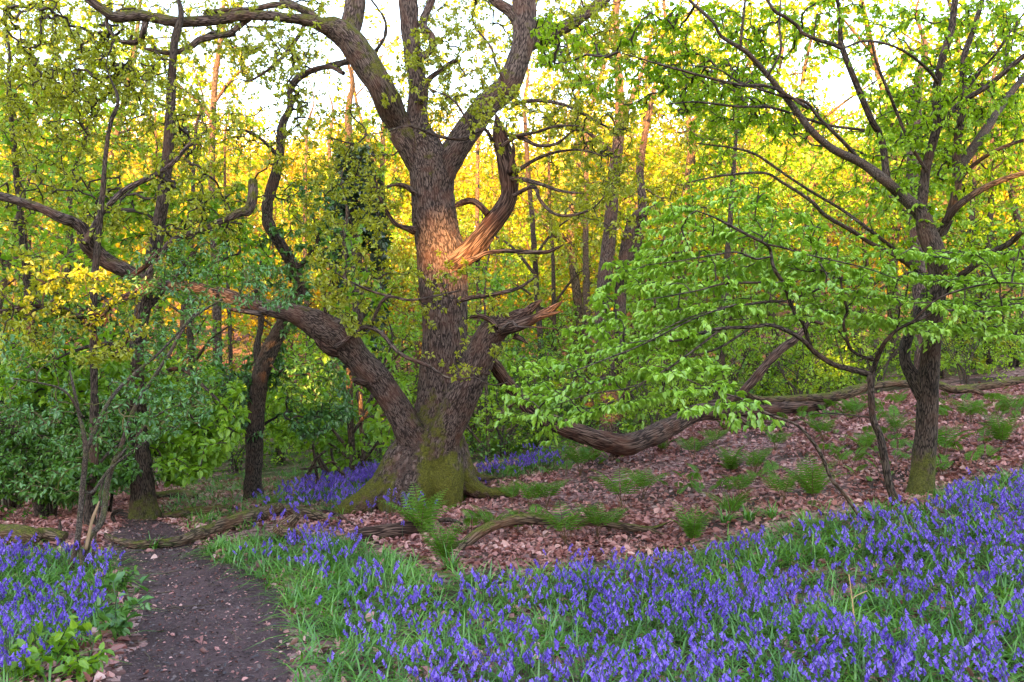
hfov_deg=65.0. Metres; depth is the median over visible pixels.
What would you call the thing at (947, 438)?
fern
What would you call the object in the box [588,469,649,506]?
fern
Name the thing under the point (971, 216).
woodland tree
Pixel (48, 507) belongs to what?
holly bush
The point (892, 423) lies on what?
fern
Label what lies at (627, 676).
bluebell
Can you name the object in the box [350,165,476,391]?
birch tree
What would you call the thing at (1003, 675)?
bluebell
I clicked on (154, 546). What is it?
leaf tuft
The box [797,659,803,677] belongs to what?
bluebell
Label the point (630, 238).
twin oak
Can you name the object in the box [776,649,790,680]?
bluebell
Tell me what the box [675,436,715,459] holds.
fern
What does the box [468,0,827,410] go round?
ash tree
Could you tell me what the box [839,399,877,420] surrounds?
fern
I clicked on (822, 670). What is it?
bluebell
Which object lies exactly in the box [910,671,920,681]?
bluebell
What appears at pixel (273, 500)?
fern
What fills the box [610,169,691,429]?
woodland tree
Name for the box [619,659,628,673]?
bluebell
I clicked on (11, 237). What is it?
birch tree
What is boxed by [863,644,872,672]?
bluebell
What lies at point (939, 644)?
bluebell
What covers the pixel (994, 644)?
bluebell
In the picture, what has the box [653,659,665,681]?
bluebell
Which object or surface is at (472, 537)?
mossy bough
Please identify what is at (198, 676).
path
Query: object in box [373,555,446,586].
leaf tuft
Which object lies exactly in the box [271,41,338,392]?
woodland tree
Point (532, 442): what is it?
fern
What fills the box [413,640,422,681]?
bluebell
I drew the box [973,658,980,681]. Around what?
bluebell
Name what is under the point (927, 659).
bluebell
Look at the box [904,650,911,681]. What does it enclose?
bluebell
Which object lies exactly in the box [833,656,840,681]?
bluebell
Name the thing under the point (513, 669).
bluebell
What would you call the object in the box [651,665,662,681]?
bluebell
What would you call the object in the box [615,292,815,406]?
hazel bush
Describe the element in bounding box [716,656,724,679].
bluebell
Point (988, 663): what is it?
bluebell
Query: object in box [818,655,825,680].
bluebell
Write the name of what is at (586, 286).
woodland tree
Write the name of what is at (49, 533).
mossy log
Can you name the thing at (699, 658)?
bluebell
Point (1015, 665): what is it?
bluebell
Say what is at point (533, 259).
woodland tree
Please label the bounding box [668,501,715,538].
fern
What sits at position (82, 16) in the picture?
birch tree
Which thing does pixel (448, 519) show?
short stick
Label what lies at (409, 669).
bluebell
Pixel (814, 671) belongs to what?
bluebell
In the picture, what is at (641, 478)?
fern
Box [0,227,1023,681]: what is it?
ground
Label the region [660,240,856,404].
hazel bush
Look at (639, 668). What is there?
bluebell
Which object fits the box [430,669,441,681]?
bluebell
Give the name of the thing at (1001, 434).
fern
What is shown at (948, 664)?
bluebell
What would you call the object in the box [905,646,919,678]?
bluebell
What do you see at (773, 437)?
fern
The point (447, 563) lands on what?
leaf tuft
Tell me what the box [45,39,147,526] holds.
dark tree
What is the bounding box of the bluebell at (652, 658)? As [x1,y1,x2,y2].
[644,652,654,677]
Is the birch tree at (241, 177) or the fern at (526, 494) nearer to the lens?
the fern at (526, 494)
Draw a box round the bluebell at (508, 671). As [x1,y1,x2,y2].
[501,662,512,681]
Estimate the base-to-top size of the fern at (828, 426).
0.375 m
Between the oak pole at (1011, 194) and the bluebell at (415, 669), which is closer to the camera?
the bluebell at (415, 669)
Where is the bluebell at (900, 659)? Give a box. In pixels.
[896,654,911,681]
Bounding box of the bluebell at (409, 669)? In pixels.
[405,664,417,681]
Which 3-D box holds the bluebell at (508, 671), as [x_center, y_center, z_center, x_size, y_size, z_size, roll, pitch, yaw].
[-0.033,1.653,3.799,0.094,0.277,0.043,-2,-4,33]
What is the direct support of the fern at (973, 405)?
on the ground
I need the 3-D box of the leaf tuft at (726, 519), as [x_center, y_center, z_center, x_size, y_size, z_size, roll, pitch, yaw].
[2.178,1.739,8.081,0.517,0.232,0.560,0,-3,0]
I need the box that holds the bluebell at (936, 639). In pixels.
[921,635,938,681]
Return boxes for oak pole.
[559,161,824,378]
[648,123,945,395]
[701,91,1023,379]
[800,74,1023,348]
[858,36,1023,273]
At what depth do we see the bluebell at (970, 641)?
3.99 m
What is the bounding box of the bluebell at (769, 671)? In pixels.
[766,667,776,681]
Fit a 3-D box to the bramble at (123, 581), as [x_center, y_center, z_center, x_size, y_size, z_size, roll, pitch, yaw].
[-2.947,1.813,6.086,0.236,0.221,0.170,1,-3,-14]
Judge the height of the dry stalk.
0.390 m
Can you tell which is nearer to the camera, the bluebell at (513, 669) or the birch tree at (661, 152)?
the bluebell at (513, 669)
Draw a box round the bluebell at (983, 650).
[977,645,993,681]
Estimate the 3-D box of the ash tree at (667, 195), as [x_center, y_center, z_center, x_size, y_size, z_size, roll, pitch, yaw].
[8.684,-3.026,34.187,8.903,11.109,9.001,0,-3,-4]
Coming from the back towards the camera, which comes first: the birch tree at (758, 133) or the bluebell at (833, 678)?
the birch tree at (758, 133)
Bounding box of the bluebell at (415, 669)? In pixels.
[413,665,418,681]
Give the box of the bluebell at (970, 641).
[963,634,975,651]
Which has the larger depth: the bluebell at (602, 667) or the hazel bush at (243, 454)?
the hazel bush at (243, 454)
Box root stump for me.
[273,512,302,538]
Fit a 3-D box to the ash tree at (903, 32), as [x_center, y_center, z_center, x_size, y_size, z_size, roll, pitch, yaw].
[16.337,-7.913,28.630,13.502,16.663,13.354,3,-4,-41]
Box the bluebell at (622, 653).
[608,648,624,681]
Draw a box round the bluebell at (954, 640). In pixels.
[951,636,959,669]
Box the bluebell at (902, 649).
[898,644,909,678]
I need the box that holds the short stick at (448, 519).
[438,517,462,524]
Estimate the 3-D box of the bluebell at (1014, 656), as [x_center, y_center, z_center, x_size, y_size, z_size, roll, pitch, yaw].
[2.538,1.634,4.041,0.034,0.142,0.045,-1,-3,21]
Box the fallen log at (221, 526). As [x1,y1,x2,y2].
[104,502,353,549]
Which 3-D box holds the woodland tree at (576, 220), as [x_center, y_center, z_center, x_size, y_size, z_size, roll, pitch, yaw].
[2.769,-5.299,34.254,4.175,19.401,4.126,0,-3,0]
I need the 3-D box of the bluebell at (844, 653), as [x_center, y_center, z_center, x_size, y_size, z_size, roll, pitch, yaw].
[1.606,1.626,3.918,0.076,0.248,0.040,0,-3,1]
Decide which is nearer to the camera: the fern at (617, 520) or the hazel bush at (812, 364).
the fern at (617, 520)
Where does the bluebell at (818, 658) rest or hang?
on the ground
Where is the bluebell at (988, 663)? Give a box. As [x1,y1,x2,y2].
[985,659,992,680]
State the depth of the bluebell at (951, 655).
3.82 m
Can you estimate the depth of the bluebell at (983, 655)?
3.91 m
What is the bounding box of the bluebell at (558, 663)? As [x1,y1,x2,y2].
[555,659,562,681]
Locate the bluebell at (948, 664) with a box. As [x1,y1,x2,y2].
[943,655,959,681]
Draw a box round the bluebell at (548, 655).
[540,647,551,675]
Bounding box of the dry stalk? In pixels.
[849,575,866,633]
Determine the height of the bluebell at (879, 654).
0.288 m
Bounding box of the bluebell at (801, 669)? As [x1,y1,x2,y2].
[798,665,809,680]
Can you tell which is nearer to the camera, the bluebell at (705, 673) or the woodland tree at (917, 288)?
the bluebell at (705, 673)
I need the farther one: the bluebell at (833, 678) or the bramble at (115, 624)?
the bramble at (115, 624)
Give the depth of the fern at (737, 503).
8.35 m
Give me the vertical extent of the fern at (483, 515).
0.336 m
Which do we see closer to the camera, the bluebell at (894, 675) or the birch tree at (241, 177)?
the bluebell at (894, 675)
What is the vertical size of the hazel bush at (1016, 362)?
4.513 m
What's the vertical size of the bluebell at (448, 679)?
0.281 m
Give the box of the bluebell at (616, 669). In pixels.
[611,662,619,681]
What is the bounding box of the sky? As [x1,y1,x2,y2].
[0,0,1023,226]
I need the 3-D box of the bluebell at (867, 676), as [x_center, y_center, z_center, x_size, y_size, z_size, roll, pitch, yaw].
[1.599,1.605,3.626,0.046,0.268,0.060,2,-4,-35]
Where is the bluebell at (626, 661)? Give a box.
[624,654,633,681]
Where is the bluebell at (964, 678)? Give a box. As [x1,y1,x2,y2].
[959,674,969,681]
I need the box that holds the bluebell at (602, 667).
[598,661,608,681]
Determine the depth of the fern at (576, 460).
11.46 m
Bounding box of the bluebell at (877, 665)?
[873,662,882,681]
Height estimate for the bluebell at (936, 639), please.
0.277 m
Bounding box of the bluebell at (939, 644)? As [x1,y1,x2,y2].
[936,636,946,678]
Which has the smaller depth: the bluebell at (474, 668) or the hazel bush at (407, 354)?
the bluebell at (474, 668)
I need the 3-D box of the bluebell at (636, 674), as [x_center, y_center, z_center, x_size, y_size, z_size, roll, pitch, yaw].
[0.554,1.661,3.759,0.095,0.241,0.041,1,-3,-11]
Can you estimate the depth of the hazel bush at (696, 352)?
21.73 m
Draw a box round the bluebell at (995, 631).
[989,624,998,680]
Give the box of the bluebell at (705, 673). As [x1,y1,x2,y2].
[696,668,707,681]
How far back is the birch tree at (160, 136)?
33.64 m
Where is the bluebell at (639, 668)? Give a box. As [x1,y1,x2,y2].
[632,662,643,676]
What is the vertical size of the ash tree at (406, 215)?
11.109 m
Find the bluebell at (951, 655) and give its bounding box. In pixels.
[949,650,957,681]
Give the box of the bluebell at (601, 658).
[593,650,607,671]
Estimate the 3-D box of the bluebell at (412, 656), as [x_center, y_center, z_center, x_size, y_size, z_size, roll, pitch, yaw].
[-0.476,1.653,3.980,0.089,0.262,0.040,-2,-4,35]
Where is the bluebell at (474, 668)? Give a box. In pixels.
[467,665,476,678]
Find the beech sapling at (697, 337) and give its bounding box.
[493,177,1023,507]
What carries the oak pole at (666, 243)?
on the ground
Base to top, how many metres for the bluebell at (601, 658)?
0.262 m
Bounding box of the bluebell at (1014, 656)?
[1013,651,1019,666]
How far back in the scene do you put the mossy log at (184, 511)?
10.05 m
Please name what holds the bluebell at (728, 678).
on the ground
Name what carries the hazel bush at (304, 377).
on the ground
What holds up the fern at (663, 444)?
on the ground
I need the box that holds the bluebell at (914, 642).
[905,634,918,668]
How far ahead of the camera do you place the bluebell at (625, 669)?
3.77 m
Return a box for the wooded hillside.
[0,59,1023,371]
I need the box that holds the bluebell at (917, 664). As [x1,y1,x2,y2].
[911,661,921,681]
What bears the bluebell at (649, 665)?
on the ground
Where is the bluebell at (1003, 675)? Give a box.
[996,667,1007,681]
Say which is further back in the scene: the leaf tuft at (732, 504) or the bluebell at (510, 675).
the leaf tuft at (732, 504)
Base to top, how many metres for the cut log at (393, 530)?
0.171 m
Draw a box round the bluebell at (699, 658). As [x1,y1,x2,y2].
[696,652,704,681]
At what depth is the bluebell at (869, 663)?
3.89 m
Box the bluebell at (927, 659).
[923,652,939,680]
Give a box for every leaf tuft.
[137,531,175,548]
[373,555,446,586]
[413,542,471,571]
[709,502,751,525]
[710,495,751,511]
[735,503,762,520]
[745,500,792,518]
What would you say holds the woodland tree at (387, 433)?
on the ground
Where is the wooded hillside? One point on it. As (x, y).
(290, 149)
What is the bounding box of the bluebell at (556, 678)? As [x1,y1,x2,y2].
[547,663,562,681]
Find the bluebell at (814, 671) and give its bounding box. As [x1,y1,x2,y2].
[809,663,822,681]
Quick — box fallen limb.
[491,358,834,461]
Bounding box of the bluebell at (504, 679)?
[498,671,508,681]
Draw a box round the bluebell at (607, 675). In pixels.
[604,668,609,681]
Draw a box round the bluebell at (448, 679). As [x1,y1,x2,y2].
[443,675,450,681]
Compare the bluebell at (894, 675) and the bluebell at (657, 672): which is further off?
the bluebell at (657, 672)
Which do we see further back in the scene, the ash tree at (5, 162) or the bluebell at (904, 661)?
the ash tree at (5, 162)
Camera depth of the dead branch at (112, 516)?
9.04 m
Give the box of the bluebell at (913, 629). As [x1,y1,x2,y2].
[907,623,923,679]
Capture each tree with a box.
[0,0,117,516]
[0,0,193,423]
[0,0,241,374]
[0,0,279,520]
[0,0,680,515]
[0,31,236,471]
[0,54,126,427]
[0,56,216,374]
[0,81,141,374]
[0,86,175,353]
[3,0,327,360]
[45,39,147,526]
[53,116,223,350]
[98,91,310,411]
[149,45,234,434]
[164,175,390,397]
[176,0,253,438]
[195,59,268,460]
[210,0,387,500]
[247,133,388,376]
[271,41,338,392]
[275,0,510,301]
[289,157,499,360]
[294,53,370,405]
[298,159,388,470]
[299,203,574,374]
[318,213,398,479]
[322,65,393,462]
[334,40,418,460]
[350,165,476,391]
[390,184,591,418]
[424,0,698,409]
[448,31,520,437]
[456,132,590,398]
[466,188,529,460]
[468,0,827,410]
[492,67,578,441]
[502,176,676,385]
[512,80,596,412]
[529,3,613,343]
[530,0,1023,495]
[546,59,636,428]
[558,0,862,405]
[569,121,724,384]
[610,0,998,378]
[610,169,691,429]
[616,138,822,378]
[623,0,861,376]
[654,0,722,404]
[682,1,766,399]
[685,89,822,372]
[712,94,942,353]
[740,0,1023,366]
[745,376,1023,402]
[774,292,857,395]
[791,0,1023,341]
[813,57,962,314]
[856,20,1023,350]
[866,0,953,369]
[933,88,1011,369]
[945,0,1023,366]
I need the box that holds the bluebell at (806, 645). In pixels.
[801,639,813,678]
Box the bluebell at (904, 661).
[890,656,908,678]
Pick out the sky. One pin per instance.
(835, 90)
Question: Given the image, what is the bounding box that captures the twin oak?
[527,0,737,433]
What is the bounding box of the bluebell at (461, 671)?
[456,667,465,681]
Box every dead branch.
[110,509,122,522]
[708,320,823,402]
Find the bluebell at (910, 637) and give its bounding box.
[908,635,916,676]
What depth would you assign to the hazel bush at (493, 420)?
19.29 m
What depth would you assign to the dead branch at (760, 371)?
13.30 m
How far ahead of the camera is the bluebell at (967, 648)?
3.80 m
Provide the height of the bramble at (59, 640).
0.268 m
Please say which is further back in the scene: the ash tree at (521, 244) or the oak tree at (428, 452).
the ash tree at (521, 244)
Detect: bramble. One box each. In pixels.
[0,638,55,680]
[27,615,91,659]
[52,634,114,681]
[95,571,153,639]
[104,565,139,590]
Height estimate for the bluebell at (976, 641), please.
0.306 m
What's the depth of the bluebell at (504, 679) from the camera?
3.84 m
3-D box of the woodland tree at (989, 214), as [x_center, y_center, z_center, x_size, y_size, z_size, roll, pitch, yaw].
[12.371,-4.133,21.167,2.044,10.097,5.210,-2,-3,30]
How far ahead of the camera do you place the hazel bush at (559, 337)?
24.05 m
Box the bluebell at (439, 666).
[432,663,442,677]
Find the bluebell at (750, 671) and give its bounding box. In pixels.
[747,666,755,681]
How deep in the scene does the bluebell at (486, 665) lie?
4.00 m
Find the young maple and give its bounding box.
[242,276,413,467]
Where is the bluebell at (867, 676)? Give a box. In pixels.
[861,667,872,681]
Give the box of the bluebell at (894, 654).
[889,646,899,671]
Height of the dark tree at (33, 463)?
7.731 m
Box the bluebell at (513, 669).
[508,660,517,679]
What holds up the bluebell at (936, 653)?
on the ground
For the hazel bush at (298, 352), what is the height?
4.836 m
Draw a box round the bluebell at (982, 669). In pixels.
[979,664,988,680]
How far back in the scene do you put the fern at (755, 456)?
10.35 m
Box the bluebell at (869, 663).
[861,659,871,678]
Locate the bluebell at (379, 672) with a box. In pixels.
[376,669,388,681]
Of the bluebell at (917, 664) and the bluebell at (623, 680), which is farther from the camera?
the bluebell at (917, 664)
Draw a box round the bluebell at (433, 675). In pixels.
[428,666,439,681]
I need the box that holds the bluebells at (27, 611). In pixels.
[0,465,1023,681]
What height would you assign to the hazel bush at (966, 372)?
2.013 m
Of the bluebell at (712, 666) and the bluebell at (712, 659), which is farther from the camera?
the bluebell at (712, 659)
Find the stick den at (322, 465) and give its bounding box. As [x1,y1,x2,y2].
[298,444,345,488]
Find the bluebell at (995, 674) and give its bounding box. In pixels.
[991,670,1004,681]
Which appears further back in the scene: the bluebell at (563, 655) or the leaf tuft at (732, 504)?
the leaf tuft at (732, 504)
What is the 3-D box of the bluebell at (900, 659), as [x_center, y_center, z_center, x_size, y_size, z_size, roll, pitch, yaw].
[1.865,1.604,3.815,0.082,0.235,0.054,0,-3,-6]
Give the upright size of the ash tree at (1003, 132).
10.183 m
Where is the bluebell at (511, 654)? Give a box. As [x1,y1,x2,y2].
[507,647,518,681]
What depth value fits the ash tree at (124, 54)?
31.89 m
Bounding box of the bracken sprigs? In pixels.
[461,386,1023,533]
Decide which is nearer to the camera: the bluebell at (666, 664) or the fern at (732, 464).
the bluebell at (666, 664)
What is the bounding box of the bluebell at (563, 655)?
[561,651,567,663]
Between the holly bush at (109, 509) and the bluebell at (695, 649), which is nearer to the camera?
the bluebell at (695, 649)
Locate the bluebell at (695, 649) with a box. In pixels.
[693,645,709,681]
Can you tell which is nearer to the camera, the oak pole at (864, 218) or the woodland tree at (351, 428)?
the woodland tree at (351, 428)
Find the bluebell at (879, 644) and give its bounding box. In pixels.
[869,639,883,660]
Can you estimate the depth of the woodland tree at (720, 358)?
17.93 m
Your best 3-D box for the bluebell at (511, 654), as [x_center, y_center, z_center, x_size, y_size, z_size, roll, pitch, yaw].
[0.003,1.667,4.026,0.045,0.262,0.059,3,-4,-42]
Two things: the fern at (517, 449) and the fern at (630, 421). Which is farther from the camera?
the fern at (630, 421)
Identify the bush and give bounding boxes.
[0,235,315,576]
[0,285,147,510]
[0,290,213,499]
[0,341,87,520]
[0,351,199,511]
[0,362,165,516]
[12,314,224,478]
[62,300,264,464]
[150,332,289,454]
[158,371,311,472]
[182,310,403,465]
[225,337,355,449]
[235,310,414,437]
[305,302,482,401]
[317,345,467,446]
[391,310,575,451]
[409,332,596,456]
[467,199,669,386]
[468,285,628,433]
[470,304,658,432]
[488,335,598,446]
[548,329,689,424]
[568,325,746,430]
[589,288,775,417]
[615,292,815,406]
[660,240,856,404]
[722,311,895,395]
[727,254,912,391]
[759,269,972,392]
[819,195,1023,378]
[891,210,1023,367]
[911,219,1023,352]
[911,299,1023,383]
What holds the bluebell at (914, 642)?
on the ground
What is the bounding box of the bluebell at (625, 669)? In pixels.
[622,663,632,681]
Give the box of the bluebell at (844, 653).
[837,649,847,672]
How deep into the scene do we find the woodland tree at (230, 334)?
22.00 m
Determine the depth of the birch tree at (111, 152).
27.29 m
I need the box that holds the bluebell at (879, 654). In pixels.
[868,649,885,681]
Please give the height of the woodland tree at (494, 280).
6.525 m
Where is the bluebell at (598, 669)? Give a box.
[590,664,600,674]
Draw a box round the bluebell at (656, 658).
[652,650,666,677]
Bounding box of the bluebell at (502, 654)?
[497,647,505,663]
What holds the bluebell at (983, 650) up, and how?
on the ground
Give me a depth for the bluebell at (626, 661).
3.92 m
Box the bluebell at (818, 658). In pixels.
[816,655,822,675]
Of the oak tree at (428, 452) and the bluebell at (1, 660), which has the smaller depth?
the bluebell at (1, 660)
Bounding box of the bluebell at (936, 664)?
[932,657,945,681]
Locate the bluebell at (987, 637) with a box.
[976,631,993,674]
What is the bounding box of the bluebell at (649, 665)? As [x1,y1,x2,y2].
[646,660,655,681]
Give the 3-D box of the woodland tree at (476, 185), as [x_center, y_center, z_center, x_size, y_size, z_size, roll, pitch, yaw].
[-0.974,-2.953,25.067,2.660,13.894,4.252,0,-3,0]
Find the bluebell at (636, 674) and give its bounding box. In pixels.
[628,669,638,681]
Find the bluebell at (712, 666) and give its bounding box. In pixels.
[705,662,714,681]
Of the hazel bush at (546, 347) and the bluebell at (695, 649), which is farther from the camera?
the hazel bush at (546, 347)
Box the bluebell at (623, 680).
[616,675,627,681]
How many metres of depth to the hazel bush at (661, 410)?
17.14 m
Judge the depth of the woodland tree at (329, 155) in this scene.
33.40 m
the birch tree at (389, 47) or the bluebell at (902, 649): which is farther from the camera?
the birch tree at (389, 47)
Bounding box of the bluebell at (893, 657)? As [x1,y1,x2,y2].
[889,650,900,679]
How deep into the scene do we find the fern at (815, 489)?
8.77 m
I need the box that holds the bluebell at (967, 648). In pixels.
[964,644,977,681]
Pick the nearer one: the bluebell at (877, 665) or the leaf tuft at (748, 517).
the bluebell at (877, 665)
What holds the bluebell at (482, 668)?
on the ground
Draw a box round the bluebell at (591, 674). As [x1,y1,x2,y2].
[586,668,599,681]
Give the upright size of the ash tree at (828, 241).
11.109 m
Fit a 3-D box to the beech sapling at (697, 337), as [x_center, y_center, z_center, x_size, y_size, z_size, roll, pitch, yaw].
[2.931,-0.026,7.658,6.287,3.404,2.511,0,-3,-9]
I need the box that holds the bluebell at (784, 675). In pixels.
[782,671,788,681]
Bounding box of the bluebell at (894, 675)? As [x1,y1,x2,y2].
[889,670,902,681]
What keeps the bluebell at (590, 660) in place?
on the ground
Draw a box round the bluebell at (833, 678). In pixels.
[828,670,839,681]
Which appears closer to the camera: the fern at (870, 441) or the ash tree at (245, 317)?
the fern at (870, 441)
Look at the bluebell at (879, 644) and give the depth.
3.96 m
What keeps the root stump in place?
on the ground
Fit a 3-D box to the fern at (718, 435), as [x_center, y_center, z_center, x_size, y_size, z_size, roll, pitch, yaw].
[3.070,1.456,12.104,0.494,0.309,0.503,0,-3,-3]
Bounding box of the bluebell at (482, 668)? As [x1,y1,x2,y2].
[476,661,489,681]
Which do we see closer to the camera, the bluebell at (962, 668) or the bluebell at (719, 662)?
the bluebell at (962, 668)
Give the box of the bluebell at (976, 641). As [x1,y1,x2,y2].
[959,636,980,677]
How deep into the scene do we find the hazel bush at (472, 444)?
20.85 m
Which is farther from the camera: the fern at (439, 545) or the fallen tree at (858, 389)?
the fallen tree at (858, 389)
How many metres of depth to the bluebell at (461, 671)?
3.74 m
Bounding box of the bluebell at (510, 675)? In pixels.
[502,665,511,681]
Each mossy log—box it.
[0,524,42,545]
[36,519,67,541]
[156,489,198,498]
[162,505,233,518]
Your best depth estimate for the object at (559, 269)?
31.67 m
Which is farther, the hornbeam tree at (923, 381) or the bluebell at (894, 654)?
the hornbeam tree at (923, 381)
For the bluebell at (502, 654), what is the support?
on the ground
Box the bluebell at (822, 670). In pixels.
[816,664,825,679]
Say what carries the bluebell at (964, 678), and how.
on the ground
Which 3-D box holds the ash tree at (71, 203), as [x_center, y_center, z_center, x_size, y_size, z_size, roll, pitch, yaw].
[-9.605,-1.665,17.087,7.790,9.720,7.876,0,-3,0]
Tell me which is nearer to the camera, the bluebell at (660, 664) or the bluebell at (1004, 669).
the bluebell at (1004, 669)
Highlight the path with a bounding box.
[111,511,294,681]
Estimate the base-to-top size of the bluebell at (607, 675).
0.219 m
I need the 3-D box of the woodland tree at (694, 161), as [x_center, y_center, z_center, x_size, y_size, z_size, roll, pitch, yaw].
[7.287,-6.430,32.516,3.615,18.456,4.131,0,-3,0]
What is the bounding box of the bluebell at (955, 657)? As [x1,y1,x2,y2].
[949,649,964,681]
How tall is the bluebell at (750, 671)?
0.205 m
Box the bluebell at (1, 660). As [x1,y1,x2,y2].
[0,648,8,681]
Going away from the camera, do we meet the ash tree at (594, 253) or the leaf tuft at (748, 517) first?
the leaf tuft at (748, 517)
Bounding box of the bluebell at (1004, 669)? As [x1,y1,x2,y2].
[995,658,1009,679]
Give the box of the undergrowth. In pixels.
[1,313,1023,491]
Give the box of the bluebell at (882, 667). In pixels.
[876,658,891,681]
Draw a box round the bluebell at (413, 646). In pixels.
[412,644,424,679]
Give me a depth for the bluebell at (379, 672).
3.91 m
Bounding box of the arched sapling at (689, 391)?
[643,352,868,525]
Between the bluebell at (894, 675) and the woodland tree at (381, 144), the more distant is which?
the woodland tree at (381, 144)
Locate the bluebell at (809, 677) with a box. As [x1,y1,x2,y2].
[803,669,813,681]
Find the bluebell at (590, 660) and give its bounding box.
[582,655,594,677]
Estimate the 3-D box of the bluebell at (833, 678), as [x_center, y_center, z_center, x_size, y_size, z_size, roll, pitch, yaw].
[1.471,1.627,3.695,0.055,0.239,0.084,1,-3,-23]
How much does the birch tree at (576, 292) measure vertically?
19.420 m
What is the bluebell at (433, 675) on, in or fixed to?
on the ground
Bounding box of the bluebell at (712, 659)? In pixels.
[701,656,714,679]
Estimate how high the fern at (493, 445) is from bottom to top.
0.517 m
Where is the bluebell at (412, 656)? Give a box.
[409,647,419,681]
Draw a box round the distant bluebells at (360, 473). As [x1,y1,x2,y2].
[235,443,577,533]
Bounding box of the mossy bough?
[454,513,671,550]
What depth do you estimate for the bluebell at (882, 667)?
3.73 m
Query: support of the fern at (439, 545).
on the ground
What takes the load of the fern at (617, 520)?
on the ground
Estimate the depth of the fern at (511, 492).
10.18 m
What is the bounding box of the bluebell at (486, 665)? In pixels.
[484,661,491,681]
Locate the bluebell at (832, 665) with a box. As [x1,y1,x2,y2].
[825,656,835,678]
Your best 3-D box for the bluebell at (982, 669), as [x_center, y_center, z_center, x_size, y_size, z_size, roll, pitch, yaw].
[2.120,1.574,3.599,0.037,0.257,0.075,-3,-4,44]
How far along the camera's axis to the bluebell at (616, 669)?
3.93 m
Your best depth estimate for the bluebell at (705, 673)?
3.73 m
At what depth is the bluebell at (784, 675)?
3.90 m
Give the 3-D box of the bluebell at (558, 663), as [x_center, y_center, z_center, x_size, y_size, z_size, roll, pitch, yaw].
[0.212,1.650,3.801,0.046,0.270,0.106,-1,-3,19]
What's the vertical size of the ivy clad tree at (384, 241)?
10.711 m
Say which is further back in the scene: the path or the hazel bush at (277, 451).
the hazel bush at (277, 451)
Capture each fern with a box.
[258,488,293,505]
[380,481,464,532]
[416,517,472,557]
[467,503,519,523]
[476,436,504,456]
[491,480,528,505]
[505,436,524,454]
[511,479,558,509]
[519,433,543,447]
[520,478,572,509]
[526,499,601,544]
[559,443,602,475]
[573,502,628,537]
[585,508,626,531]
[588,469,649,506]
[623,414,636,428]
[623,467,671,498]
[658,438,677,450]
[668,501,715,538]
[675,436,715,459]
[699,428,730,446]
[699,488,755,513]
[711,445,750,469]
[716,472,756,495]
[729,447,772,472]
[746,467,802,504]
[763,430,792,450]
[771,452,854,496]
[799,415,838,440]
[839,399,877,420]
[841,430,886,456]
[883,414,914,438]
[907,422,986,460]
[947,397,996,423]
[977,408,1023,442]
[991,393,1023,415]
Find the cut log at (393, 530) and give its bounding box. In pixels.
[350,521,431,541]
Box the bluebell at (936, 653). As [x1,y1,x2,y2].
[933,649,943,680]
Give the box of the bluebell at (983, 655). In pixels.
[977,650,986,681]
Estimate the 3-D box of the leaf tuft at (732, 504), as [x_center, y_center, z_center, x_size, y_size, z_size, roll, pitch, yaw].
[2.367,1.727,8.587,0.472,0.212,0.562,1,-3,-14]
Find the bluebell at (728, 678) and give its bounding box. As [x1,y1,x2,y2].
[722,673,733,681]
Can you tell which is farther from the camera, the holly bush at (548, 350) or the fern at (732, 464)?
the holly bush at (548, 350)
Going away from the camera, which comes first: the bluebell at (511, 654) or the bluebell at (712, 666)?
the bluebell at (712, 666)
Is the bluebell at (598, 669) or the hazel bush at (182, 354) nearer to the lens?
the bluebell at (598, 669)
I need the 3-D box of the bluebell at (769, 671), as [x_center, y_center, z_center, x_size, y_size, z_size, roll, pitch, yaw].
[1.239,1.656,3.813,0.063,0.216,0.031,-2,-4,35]
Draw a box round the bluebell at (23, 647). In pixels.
[19,642,30,681]
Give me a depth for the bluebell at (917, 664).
3.70 m
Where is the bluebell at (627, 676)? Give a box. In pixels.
[621,667,632,681]
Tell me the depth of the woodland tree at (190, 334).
19.71 m
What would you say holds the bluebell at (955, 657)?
on the ground
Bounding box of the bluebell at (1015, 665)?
[1008,662,1022,673]
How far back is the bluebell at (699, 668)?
3.79 m
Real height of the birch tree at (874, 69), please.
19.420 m
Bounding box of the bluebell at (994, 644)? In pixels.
[987,635,998,677]
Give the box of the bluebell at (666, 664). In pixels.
[658,659,668,680]
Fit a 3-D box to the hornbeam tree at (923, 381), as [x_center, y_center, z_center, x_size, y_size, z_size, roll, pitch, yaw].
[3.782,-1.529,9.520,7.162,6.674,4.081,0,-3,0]
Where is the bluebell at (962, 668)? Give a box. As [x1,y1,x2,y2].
[958,660,969,681]
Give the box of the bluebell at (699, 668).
[693,660,702,680]
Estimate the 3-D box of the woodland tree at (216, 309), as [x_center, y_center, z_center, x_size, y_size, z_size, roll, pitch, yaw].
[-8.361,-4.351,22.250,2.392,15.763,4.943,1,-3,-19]
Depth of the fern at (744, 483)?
9.05 m
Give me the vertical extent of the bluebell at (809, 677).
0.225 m
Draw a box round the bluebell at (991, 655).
[979,650,994,681]
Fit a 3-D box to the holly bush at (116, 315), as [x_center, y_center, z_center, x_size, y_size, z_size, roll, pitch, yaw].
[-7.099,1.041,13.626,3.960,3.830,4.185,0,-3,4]

